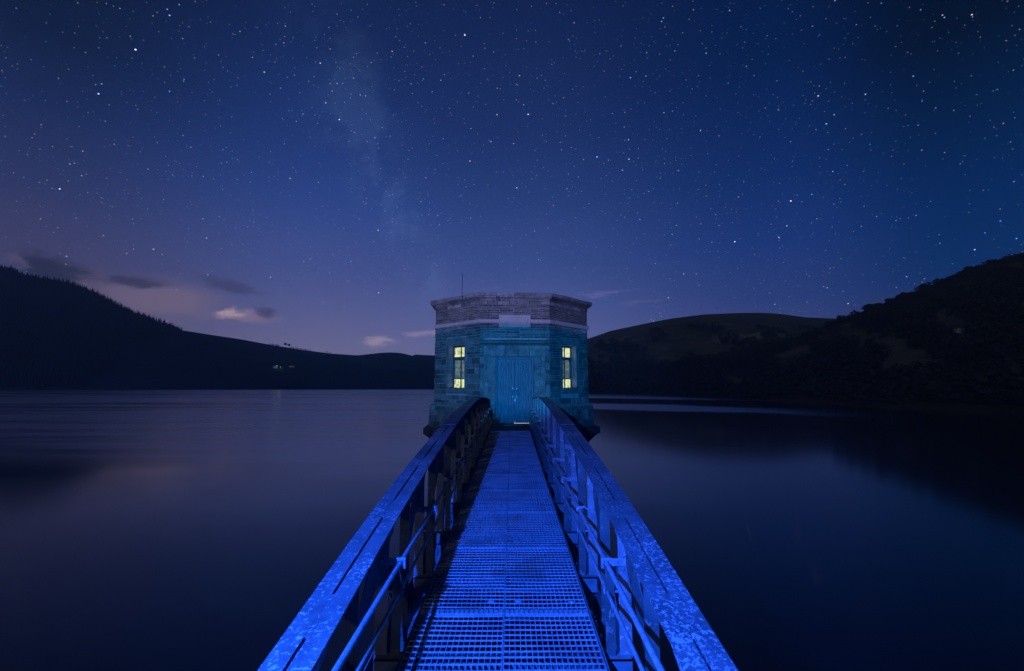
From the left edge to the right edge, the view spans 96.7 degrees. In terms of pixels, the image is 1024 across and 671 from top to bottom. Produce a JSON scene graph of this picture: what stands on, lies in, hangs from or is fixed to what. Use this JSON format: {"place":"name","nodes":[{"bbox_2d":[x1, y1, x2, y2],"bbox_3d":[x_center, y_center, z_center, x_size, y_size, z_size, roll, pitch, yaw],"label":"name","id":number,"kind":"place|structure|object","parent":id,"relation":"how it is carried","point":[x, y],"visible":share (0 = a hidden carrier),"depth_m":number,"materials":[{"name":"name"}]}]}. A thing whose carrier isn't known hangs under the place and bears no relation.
{"place":"outdoors","nodes":[
{"label":"outdoors","id":0,"kind":"place"},
{"bbox_2d":[0,269,434,389],"bbox_3d":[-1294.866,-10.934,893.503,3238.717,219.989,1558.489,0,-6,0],"label":"hill","id":1,"kind":"structure","parent":0,"point":[186,360],"depth_m":462.62,"materials":[{"name":"black plant"}]},
{"bbox_2d":[0,264,182,387],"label":"conifer forest","id":2,"kind":"object","parent":1,"relation":"on","point":[19,370],"visible":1,"depth_m":475.64,"materials":[{"name":"plant"}]},
{"bbox_2d":[0,389,1023,670],"bbox_3d":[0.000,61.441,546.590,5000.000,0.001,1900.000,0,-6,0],"label":"water","id":3,"kind":"structure","parent":0,"point":[178,529],"depth_m":19.62,"materials":[{"name":"blue liquid"}]},
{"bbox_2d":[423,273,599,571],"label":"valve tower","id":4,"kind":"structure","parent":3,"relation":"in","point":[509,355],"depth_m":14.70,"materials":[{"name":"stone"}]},
{"bbox_2d":[453,345,464,388],"bbox_3d":[-1.705,1.062,15.383,0.796,1.450,0.068,-5,-8,42],"label":"window","id":5,"kind":"structure","parent":4,"relation":"in","point":[458,351],"depth_m":15.47,"materials":[{"name":"glass"}]},
{"bbox_2d":[257,397,737,670],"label":"footbridge","id":6,"kind":"object","parent":4,"relation":"attached to","point":[553,441],"visible":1,"depth_m":3.07,"materials":[{"name":"paint"}]},
{"bbox_2d":[498,359,514,422],"bbox_3d":[-0.186,1.771,14.522,0.536,2.034,0.085,0,-6,-3],"label":"door","id":7,"kind":"structure","parent":4,"relation":"in","point":[506,367],"depth_m":14.52,"materials":[{"name":"grey paint"}]},
{"bbox_2d":[514,359,531,422],"bbox_3d":[0.352,1.769,14.535,0.552,2.027,0.119,0,-6,-3],"label":"door","id":8,"kind":"structure","parent":4,"relation":"in","point":[523,382],"depth_m":14.56,"materials":[{"name":"grey paint"}]},
{"bbox_2d":[563,346,571,387],"bbox_3d":[1.780,1.082,15.577,0.068,1.450,0.796,-5,-8,42],"label":"window","id":9,"kind":"structure","parent":4,"relation":"in","point":[567,378],"depth_m":15.69,"materials":[{"name":"glass"}]},
{"bbox_2d":[0,0,1023,355],"label":"sky","id":10,"kind":"structure","parent":0,"point":[313,175],"materials":[{"name":"blue"}]},
{"bbox_2d":[587,313,846,372],"bbox_3d":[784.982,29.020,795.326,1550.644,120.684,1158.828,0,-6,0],"label":"hill","id":11,"kind":"structure","parent":0,"point":[680,338],"depth_m":528.68,"materials":[{"name":"plant"}]},
{"bbox_2d":[589,260,1023,413],"bbox_3d":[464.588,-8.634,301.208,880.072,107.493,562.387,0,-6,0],"label":"hill","id":12,"kind":"structure","parent":0,"point":[902,353],"depth_m":157.69,"materials":[{"name":"black plant"}]},
{"bbox_2d":[587,253,1023,404],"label":"woodland","id":13,"kind":"object","parent":12,"relation":"on","point":[990,362],"visible":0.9,"depth_m":175.41,"materials":[{"name":"plant"}]},
{"bbox_2d":[836,315,849,322],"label":"hillside tree","id":14,"kind":"object","parent":12,"relation":"on","point":[844,318],"visible":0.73,"depth_m":315.88,"materials":[{"name":"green plant"}]},
{"bbox_2d":[861,304,874,312],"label":"hillside tree","id":15,"kind":"object","parent":12,"relation":"on","point":[865,306],"visible":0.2,"depth_m":317.88,"materials":[{"name":"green plant"}]},
{"bbox_2d":[913,282,932,290],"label":"hillside tree","id":16,"kind":"object","parent":12,"relation":"on","point":[923,284],"visible":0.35,"depth_m":315.21,"materials":[{"name":"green plant"}]},
{"bbox_2d":[953,328,967,333],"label":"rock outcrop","id":17,"kind":"object","parent":12,"relation":"on","point":[959,330],"visible":0.88,"depth_m":158.51,"materials":[{"name":"grey stone"}]},
{"bbox_2d":[963,265,982,270],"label":"hillside tree","id":18,"kind":"object","parent":12,"relation":"on","point":[971,267],"visible":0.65,"depth_m":311.71,"materials":[{"name":"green plant"}]},
{"bbox_2d":[986,259,1000,265],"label":"hillside tree","id":19,"kind":"object","parent":12,"relation":"on","point":[994,262],"visible":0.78,"depth_m":313.18,"materials":[{"name":"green plant"}]}
]}

